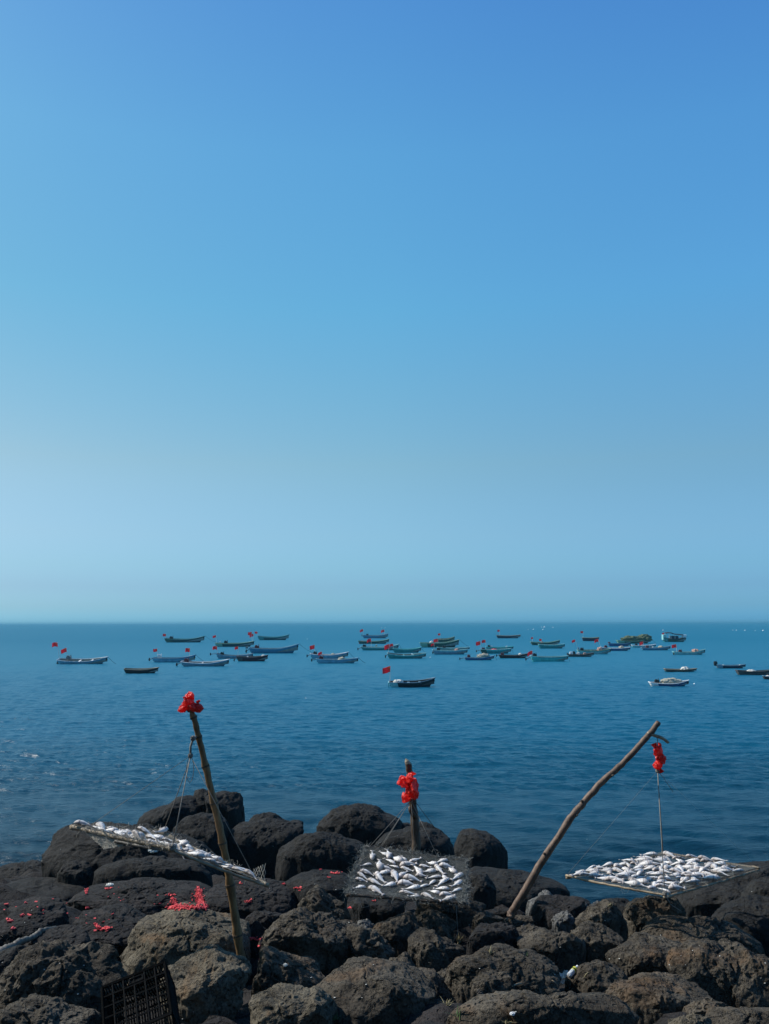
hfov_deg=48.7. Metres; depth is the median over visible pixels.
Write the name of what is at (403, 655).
fishing boat
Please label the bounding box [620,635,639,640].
net pile
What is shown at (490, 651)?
fishing boat
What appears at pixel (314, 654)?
fishing boat
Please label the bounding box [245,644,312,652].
fishing boat
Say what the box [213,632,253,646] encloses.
fishing boat
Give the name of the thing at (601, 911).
boulder
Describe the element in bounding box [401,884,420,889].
dried fish
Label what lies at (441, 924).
boulder
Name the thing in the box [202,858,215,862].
dried fish
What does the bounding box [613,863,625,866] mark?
dried fish
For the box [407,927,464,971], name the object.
boulder
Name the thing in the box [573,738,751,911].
hanging rope
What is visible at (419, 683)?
fishing boat
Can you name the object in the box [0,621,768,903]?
sea
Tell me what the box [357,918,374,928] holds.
boulder
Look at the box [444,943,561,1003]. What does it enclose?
boulder
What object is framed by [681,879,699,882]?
dried fish
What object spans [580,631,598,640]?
fishing boat
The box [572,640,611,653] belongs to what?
fishing boat
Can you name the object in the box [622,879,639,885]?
dried fish
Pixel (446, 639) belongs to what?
fishing boat
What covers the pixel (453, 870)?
dried fish
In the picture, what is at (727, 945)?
boulder
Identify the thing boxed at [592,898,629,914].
boulder
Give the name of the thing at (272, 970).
boulder
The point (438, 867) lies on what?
dried fish
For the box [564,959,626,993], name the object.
boulder
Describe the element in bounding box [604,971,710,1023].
boulder
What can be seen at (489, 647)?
fishing boat
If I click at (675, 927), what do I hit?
boulder
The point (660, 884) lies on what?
dried fish
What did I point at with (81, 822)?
dried fish
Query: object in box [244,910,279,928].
boulder
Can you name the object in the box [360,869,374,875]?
dried fish
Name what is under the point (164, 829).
dried fish
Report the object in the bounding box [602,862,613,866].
dried fish
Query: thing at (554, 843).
bent branch
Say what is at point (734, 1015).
boulder
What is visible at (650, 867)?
dried fish
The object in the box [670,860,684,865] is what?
dried fish
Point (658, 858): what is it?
dried fish
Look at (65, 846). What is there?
boulder
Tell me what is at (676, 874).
dried fish
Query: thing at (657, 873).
dried fish
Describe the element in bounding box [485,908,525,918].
boulder
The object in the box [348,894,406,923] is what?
boulder
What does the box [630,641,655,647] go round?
fishing boat
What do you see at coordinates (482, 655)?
net pile
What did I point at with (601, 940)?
boulder
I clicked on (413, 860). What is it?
dried fish
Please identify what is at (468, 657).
fishing boat
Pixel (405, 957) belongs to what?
boulder
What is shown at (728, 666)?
fishing boat
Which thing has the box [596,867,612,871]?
dried fish
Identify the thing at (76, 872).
boulder
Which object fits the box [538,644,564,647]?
fishing boat
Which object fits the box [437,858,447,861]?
dried fish
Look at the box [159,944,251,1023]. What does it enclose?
boulder
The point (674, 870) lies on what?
dried fish
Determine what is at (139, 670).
fishing boat
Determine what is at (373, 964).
shell chips
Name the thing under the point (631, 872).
dried fish
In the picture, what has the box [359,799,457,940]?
hanging rope
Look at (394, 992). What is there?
boulder
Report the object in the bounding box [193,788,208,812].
boulder
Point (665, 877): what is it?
dried fish
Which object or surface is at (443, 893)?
dried fish
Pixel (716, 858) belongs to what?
dried fish
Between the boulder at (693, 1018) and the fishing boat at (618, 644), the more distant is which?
the fishing boat at (618, 644)
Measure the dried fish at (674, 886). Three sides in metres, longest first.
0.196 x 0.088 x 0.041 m
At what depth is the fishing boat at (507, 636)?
320.50 m
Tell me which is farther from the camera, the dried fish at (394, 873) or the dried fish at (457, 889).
the dried fish at (394, 873)
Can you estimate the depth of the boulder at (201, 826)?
16.34 m
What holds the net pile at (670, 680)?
in the fishing boat at (656, 682)
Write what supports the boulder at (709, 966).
on the rocky ground
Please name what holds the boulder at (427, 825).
on the rocky ground
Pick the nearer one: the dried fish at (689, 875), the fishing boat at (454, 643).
the dried fish at (689, 875)
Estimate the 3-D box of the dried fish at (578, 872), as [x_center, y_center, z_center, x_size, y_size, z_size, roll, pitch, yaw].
[2.209,4.112,9.678,0.221,0.040,0.082,-1,3,-27]
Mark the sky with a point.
(311, 311)
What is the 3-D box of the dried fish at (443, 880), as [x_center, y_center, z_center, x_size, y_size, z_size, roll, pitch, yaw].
[0.652,4.171,9.582,0.229,0.038,0.085,-8,7,-41]
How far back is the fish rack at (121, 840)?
7.88 m
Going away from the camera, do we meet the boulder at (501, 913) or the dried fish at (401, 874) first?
the dried fish at (401, 874)
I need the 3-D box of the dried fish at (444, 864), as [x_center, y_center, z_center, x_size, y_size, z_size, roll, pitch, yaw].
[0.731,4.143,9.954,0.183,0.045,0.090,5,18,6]
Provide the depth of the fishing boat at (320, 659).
127.01 m
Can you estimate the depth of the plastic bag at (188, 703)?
8.27 m
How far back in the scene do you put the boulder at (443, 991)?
7.53 m
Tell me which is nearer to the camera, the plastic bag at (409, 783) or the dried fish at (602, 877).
the dried fish at (602, 877)
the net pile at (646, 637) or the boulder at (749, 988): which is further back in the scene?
the net pile at (646, 637)
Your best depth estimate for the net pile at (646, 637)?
237.30 m
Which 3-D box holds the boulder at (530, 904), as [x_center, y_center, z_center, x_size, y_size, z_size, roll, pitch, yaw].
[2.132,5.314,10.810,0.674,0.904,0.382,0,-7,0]
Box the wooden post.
[405,759,422,902]
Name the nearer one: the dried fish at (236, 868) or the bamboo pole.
the dried fish at (236, 868)
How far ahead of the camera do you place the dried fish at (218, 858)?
7.90 m
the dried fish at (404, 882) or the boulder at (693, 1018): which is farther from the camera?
the dried fish at (404, 882)
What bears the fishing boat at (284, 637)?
on the sea
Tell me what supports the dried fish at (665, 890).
on the fish rack at (582, 877)
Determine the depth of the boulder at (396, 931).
8.96 m
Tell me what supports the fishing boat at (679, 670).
on the sea
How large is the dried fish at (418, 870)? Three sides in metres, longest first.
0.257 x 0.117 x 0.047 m
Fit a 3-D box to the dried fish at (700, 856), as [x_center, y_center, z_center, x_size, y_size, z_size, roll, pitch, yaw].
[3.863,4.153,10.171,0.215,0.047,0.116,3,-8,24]
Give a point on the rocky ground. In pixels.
(434, 1012)
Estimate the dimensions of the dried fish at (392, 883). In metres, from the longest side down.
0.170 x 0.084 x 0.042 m
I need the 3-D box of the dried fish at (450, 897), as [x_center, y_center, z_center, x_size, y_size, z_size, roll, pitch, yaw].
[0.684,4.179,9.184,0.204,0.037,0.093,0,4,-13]
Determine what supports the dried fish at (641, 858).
on the fish rack at (582, 877)
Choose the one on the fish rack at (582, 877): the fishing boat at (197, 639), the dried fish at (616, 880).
the dried fish at (616, 880)
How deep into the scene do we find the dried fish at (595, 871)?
9.68 m
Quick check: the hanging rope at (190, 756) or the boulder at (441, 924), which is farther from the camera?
the boulder at (441, 924)
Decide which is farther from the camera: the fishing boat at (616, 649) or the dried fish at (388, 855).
the fishing boat at (616, 649)
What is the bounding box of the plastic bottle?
[567,965,577,977]
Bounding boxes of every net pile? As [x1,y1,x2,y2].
[477,653,489,657]
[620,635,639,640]
[638,634,652,640]
[660,678,681,682]
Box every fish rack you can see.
[67,822,268,891]
[339,841,474,908]
[565,852,759,898]
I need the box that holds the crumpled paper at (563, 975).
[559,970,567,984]
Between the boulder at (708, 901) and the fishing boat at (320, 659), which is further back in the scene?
the fishing boat at (320, 659)
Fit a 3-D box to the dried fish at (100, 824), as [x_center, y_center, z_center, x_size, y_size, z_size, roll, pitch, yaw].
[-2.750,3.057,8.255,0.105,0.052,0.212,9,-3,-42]
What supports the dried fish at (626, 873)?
on the fish rack at (582, 877)
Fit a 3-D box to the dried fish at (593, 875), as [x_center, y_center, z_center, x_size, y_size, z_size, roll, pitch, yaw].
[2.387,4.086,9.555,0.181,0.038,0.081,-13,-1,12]
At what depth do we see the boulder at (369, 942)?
8.49 m
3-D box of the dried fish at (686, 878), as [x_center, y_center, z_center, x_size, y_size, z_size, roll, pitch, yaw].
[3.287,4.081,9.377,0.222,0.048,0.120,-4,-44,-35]
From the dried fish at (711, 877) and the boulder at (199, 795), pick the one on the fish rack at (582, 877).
the dried fish at (711, 877)
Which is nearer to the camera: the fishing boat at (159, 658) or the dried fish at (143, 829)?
the dried fish at (143, 829)
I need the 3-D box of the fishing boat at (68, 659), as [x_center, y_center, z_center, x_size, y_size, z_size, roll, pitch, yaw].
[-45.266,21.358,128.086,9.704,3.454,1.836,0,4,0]
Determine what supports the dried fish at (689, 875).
on the fish rack at (582, 877)
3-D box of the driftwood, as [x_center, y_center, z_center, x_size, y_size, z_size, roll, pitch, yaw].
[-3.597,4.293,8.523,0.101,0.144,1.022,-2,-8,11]
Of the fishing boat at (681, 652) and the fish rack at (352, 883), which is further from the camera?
the fishing boat at (681, 652)
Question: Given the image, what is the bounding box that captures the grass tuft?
[445,1005,462,1019]
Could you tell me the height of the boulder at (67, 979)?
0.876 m
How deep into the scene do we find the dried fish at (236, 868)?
7.77 m
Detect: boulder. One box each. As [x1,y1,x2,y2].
[0,860,41,878]
[0,896,68,945]
[0,939,128,1022]
[0,945,25,974]
[0,993,101,1023]
[6,877,86,900]
[24,924,90,945]
[41,821,222,877]
[56,859,93,886]
[66,877,211,914]
[72,903,146,959]
[92,855,212,886]
[119,901,250,995]
[137,795,200,831]
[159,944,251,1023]
[173,812,230,876]
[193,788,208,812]
[202,878,296,916]
[205,791,244,828]
[227,818,303,878]
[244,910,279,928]
[248,812,284,821]
[248,982,337,1023]
[249,920,266,958]
[251,946,324,996]
[258,907,353,974]
[275,831,365,885]
[285,869,349,907]
[297,884,350,919]
[316,803,401,877]
[316,956,435,1023]
[346,923,395,959]
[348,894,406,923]
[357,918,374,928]
[358,900,369,920]
[373,911,419,957]
[374,826,457,888]
[389,951,414,965]
[402,822,410,828]
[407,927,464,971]
[415,898,485,928]
[416,909,456,941]
[418,967,454,1002]
[419,821,442,832]
[437,968,447,978]
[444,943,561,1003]
[446,989,638,1023]
[454,828,507,871]
[457,868,569,911]
[462,873,496,909]
[464,866,498,872]
[466,922,519,954]
[471,911,503,933]
[471,969,514,998]
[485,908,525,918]
[504,914,533,927]
[515,928,585,985]
[517,923,547,934]
[526,890,552,915]
[531,894,585,929]
[551,910,574,932]
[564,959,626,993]
[570,921,623,962]
[573,899,627,942]
[579,897,590,905]
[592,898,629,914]
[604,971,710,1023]
[605,932,681,979]
[623,895,685,937]
[640,915,764,954]
[665,938,737,1007]
[668,1013,711,1023]
[669,860,768,916]
[682,997,727,1016]
[705,1006,768,1023]
[711,894,768,957]
[718,938,742,952]
[729,945,768,1007]
[740,876,768,897]
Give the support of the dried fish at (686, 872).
on the fish rack at (582, 877)
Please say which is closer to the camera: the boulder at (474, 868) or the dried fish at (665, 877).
the dried fish at (665, 877)
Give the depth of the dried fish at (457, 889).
9.38 m
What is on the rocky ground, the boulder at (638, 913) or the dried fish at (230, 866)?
the boulder at (638, 913)
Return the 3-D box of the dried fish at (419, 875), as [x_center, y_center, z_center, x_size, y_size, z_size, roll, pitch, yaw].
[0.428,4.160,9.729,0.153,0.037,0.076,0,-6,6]
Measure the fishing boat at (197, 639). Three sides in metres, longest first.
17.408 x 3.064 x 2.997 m
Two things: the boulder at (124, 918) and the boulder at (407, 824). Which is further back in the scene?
the boulder at (407, 824)
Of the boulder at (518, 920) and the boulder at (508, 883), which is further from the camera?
the boulder at (508, 883)
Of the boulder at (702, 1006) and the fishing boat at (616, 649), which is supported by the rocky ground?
the boulder at (702, 1006)
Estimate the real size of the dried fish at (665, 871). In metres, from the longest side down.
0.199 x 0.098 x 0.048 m
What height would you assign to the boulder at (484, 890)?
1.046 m
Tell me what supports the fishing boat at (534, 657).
on the sea
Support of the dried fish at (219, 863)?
on the fish rack at (121, 840)
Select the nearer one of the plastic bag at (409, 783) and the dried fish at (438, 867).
the dried fish at (438, 867)
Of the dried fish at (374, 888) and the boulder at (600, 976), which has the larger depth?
the dried fish at (374, 888)
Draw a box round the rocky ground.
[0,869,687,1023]
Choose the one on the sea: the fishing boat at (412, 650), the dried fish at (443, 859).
the fishing boat at (412, 650)
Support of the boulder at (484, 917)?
on the rocky ground
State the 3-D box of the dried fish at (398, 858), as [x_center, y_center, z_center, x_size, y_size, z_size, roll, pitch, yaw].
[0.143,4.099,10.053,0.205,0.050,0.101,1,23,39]
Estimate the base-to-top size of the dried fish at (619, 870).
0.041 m
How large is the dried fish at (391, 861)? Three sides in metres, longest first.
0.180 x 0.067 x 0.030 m
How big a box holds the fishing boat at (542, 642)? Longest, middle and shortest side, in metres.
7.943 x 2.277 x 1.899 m
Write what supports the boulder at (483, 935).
on the rocky ground
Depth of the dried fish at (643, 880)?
9.30 m
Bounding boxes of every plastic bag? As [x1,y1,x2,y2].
[178,691,203,712]
[397,771,418,802]
[651,742,666,773]
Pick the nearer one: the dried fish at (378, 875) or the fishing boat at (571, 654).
the dried fish at (378, 875)
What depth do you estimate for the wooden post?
10.62 m
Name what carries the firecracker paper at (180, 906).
on the rocky ground
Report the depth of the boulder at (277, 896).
11.30 m
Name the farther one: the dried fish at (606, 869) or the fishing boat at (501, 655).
the fishing boat at (501, 655)
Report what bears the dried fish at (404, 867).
on the fish rack at (352, 883)
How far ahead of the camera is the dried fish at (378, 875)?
9.61 m
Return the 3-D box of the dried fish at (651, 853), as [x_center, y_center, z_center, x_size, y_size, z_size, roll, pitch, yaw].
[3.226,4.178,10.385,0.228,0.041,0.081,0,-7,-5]
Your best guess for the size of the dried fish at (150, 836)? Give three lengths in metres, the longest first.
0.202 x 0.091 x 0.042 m
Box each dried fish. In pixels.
[73,820,91,826]
[95,822,106,827]
[113,827,131,833]
[132,830,140,839]
[137,826,150,833]
[145,834,157,838]
[152,827,167,832]
[154,834,163,839]
[186,851,204,857]
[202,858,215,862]
[211,856,222,861]
[211,861,229,865]
[221,864,232,868]
[231,866,248,871]
[244,869,258,880]
[355,877,367,882]
[357,872,367,879]
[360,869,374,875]
[368,878,383,885]
[368,885,384,895]
[370,850,375,859]
[374,869,390,874]
[375,871,387,884]
[376,859,383,870]
[382,858,395,864]
[383,881,395,886]
[385,849,391,858]
[390,870,399,882]
[391,855,403,861]
[397,879,414,885]
[398,870,409,877]
[399,890,418,894]
[400,861,418,866]
[400,866,413,871]
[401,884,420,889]
[403,874,423,881]
[409,857,420,861]
[411,864,422,873]
[415,873,428,876]
[421,892,433,898]
[423,868,435,872]
[425,875,440,878]
[426,861,437,864]
[428,890,439,894]
[432,886,448,889]
[434,864,447,873]
[434,877,449,886]
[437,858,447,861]
[438,895,456,901]
[439,862,453,867]
[439,891,455,895]
[448,866,457,873]
[449,879,462,886]
[449,887,461,892]
[450,872,463,880]
[569,869,585,876]
[585,870,598,875]
[589,873,604,877]
[594,876,606,879]
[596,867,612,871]
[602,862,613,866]
[605,876,624,880]
[611,878,625,882]
[612,872,630,874]
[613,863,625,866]
[613,868,622,872]
[615,874,631,878]
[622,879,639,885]
[623,869,639,875]
[630,865,642,868]
[631,856,649,861]
[635,860,651,865]
[636,878,648,883]
[640,852,657,855]
[643,865,655,869]
[647,871,662,874]
[651,856,667,862]
[654,886,670,893]
[655,883,668,886]
[656,868,671,872]
[658,876,676,880]
[663,851,673,856]
[664,864,674,870]
[666,872,680,876]
[668,884,686,889]
[669,868,681,872]
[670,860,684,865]
[672,856,686,858]
[675,864,683,871]
[678,876,689,884]
[679,864,693,868]
[681,871,692,875]
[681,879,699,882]
[683,858,699,861]
[686,873,703,878]
[687,868,699,871]
[692,872,706,876]
[694,866,713,871]
[697,855,715,861]
[700,858,714,861]
[702,874,720,878]
[703,875,717,879]
[704,861,711,867]
[711,857,727,860]
[712,861,725,864]
[714,870,732,876]
[730,868,743,871]
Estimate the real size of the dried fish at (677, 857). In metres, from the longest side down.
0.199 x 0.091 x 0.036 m
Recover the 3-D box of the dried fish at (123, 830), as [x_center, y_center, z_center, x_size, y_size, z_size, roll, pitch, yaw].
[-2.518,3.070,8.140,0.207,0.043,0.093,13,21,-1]
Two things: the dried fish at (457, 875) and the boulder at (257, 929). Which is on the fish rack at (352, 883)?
the dried fish at (457, 875)
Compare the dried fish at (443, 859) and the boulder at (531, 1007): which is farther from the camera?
the dried fish at (443, 859)
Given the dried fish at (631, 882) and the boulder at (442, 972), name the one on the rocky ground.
the boulder at (442, 972)
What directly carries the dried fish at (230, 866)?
on the fish rack at (121, 840)
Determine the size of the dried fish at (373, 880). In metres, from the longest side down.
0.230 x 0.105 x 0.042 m
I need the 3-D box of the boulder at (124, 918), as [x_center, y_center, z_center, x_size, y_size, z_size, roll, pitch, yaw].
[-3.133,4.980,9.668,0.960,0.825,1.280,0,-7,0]
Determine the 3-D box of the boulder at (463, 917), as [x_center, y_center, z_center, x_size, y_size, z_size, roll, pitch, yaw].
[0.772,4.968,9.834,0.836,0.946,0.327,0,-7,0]
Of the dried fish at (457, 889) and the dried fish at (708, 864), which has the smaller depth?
the dried fish at (457, 889)
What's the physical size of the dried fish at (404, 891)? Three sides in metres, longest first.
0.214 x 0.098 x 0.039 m
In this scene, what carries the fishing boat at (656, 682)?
on the sea
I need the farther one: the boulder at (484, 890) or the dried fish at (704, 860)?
the boulder at (484, 890)
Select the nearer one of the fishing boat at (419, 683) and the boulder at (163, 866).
the boulder at (163, 866)
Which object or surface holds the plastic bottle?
on the boulder at (600, 976)
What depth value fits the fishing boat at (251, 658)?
134.67 m
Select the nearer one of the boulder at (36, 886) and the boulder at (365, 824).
the boulder at (36, 886)
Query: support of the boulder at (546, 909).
on the rocky ground
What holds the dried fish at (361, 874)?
on the fish rack at (352, 883)
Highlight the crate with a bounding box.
[100,961,180,1023]
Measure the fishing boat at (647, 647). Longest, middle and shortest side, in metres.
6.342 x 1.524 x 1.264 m
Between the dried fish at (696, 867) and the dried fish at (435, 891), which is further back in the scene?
the dried fish at (696, 867)
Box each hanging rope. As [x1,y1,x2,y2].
[87,736,250,869]
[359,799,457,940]
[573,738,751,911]
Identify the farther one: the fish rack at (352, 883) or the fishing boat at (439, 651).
the fishing boat at (439, 651)
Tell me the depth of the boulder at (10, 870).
17.64 m
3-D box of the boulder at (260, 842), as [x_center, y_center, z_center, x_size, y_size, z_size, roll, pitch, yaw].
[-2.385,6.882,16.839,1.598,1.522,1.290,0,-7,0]
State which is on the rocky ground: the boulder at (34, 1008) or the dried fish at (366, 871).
the boulder at (34, 1008)
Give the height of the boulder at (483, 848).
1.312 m
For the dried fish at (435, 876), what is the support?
on the fish rack at (352, 883)
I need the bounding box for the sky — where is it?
[0,0,768,623]
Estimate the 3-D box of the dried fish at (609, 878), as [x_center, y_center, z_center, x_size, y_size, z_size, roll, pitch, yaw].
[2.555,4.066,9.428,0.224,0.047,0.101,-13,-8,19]
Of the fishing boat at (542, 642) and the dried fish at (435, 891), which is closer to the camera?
the dried fish at (435, 891)
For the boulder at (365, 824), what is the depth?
16.86 m
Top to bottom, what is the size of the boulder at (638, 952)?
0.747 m
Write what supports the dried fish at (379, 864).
on the fish rack at (352, 883)
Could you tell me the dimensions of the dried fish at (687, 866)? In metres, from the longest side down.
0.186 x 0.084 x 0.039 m
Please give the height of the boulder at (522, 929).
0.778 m
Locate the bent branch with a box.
[506,721,668,919]
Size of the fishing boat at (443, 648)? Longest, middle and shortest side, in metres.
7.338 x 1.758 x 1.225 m
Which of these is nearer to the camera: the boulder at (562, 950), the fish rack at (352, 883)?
the boulder at (562, 950)
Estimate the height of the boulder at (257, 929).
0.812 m
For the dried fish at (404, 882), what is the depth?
9.51 m
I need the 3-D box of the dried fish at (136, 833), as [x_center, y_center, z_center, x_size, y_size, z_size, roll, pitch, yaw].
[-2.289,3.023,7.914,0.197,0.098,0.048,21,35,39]
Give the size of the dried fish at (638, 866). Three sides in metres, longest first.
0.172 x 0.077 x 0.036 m
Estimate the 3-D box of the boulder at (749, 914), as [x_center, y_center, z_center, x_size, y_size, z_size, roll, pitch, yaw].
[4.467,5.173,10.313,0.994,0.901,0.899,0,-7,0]
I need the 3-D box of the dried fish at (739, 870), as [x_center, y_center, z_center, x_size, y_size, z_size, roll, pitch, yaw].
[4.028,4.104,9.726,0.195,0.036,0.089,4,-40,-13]
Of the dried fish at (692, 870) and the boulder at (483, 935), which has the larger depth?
the dried fish at (692, 870)
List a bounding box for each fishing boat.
[52,642,115,663]
[124,667,158,673]
[148,648,202,661]
[163,634,208,641]
[176,657,229,666]
[210,646,253,658]
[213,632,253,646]
[233,647,267,660]
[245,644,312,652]
[255,631,289,639]
[306,645,348,658]
[311,652,364,662]
[357,639,398,649]
[358,639,388,643]
[360,629,388,637]
[383,666,435,686]
[384,644,425,658]
[390,644,422,652]
[419,639,468,646]
[431,643,467,653]
[437,646,469,649]
[438,633,454,641]
[459,655,496,659]
[476,641,512,653]
[482,640,513,648]
[496,630,522,637]
[496,652,527,657]
[525,651,569,661]
[530,637,559,644]
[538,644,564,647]
[567,651,593,656]
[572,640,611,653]
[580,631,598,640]
[594,639,630,650]
[608,642,630,645]
[616,640,650,642]
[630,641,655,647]
[641,645,670,649]
[648,678,688,686]
[663,668,697,671]
[672,644,705,654]
[713,661,745,667]
[735,670,768,674]
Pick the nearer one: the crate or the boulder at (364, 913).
the crate
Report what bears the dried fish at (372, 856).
on the fish rack at (352, 883)
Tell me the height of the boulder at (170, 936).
0.964 m
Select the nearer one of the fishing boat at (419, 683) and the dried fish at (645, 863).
the dried fish at (645, 863)
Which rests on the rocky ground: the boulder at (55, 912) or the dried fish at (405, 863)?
the boulder at (55, 912)
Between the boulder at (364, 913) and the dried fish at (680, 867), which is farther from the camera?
the boulder at (364, 913)
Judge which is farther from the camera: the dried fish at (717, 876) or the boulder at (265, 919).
the boulder at (265, 919)
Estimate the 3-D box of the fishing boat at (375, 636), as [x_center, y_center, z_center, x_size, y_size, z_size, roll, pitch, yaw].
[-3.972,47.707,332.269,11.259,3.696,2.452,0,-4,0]
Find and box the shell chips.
[2,858,765,1011]
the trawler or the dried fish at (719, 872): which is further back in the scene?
the trawler
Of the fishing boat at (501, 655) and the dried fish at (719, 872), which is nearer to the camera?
the dried fish at (719, 872)
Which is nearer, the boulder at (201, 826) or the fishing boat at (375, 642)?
the boulder at (201, 826)
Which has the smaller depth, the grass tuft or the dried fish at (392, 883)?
the grass tuft
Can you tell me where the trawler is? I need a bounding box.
[662,632,686,641]
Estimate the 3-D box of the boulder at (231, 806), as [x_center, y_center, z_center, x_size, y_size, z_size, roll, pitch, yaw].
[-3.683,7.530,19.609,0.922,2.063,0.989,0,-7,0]
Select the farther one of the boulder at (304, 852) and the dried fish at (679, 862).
the boulder at (304, 852)
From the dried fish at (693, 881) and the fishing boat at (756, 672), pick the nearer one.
the dried fish at (693, 881)
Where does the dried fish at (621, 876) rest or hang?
on the fish rack at (582, 877)
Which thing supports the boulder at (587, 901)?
on the rocky ground
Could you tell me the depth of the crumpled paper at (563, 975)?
8.16 m
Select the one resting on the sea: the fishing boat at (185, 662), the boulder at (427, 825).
the fishing boat at (185, 662)
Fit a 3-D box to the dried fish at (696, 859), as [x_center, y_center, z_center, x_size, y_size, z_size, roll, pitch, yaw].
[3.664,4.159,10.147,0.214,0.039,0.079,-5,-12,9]
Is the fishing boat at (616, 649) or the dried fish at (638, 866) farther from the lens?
the fishing boat at (616, 649)
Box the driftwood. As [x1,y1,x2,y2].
[0,926,55,950]
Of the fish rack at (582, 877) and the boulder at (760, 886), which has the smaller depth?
the fish rack at (582, 877)
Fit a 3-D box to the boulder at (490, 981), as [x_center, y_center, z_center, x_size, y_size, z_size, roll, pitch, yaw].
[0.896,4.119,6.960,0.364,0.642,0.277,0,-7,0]
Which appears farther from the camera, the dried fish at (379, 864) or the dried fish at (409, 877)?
the dried fish at (379, 864)
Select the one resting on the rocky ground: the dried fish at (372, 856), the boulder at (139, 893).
the boulder at (139, 893)
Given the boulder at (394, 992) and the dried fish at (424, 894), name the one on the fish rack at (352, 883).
the dried fish at (424, 894)
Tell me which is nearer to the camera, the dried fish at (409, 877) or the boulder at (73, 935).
the boulder at (73, 935)
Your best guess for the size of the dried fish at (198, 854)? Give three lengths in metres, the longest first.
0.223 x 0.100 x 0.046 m
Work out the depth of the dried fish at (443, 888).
9.41 m
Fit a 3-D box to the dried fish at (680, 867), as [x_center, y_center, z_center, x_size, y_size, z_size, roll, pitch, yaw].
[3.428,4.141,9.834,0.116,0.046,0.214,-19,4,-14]
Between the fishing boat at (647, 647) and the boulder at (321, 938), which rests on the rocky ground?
the boulder at (321, 938)
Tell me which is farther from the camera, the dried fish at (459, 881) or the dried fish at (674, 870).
the dried fish at (674, 870)
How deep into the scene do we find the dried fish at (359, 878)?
9.53 m
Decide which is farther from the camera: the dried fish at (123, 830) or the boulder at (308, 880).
the boulder at (308, 880)
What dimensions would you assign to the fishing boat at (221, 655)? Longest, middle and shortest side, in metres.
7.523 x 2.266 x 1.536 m
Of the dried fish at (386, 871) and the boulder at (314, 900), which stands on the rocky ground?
the boulder at (314, 900)
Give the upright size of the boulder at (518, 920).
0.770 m
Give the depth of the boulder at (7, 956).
7.76 m
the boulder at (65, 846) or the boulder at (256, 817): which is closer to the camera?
the boulder at (65, 846)
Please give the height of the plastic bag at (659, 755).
0.368 m
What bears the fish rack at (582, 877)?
hanging from the hanging rope at (664, 893)
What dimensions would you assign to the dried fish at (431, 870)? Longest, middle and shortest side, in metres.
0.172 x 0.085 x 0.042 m
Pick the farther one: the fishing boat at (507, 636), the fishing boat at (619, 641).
the fishing boat at (507, 636)
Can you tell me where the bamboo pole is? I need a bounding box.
[187,710,245,956]
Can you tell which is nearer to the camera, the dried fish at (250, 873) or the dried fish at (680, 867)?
the dried fish at (250, 873)
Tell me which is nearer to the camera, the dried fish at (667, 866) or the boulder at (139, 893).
the dried fish at (667, 866)
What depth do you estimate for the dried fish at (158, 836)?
8.23 m
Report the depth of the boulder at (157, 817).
19.32 m
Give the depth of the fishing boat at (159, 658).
132.71 m
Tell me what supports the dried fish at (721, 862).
on the fish rack at (582, 877)
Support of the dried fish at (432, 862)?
on the fish rack at (352, 883)
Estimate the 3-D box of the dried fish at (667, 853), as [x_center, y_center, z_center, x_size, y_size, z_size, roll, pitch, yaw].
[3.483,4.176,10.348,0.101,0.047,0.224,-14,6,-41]
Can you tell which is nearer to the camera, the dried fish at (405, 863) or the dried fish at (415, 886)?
the dried fish at (415, 886)
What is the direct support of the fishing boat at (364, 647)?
on the sea
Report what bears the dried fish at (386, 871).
on the fish rack at (352, 883)
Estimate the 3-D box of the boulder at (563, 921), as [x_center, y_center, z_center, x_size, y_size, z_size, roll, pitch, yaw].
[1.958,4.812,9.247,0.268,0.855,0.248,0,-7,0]
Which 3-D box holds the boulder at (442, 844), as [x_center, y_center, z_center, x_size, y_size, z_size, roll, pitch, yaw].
[0.568,6.425,15.295,1.520,1.409,0.940,0,-7,0]
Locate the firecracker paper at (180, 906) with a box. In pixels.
[3,869,375,946]
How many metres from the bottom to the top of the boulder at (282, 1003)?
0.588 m
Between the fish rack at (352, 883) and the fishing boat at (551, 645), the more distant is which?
the fishing boat at (551, 645)
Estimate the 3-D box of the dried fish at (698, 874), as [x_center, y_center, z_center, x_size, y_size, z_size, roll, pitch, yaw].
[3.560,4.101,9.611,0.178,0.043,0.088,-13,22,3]

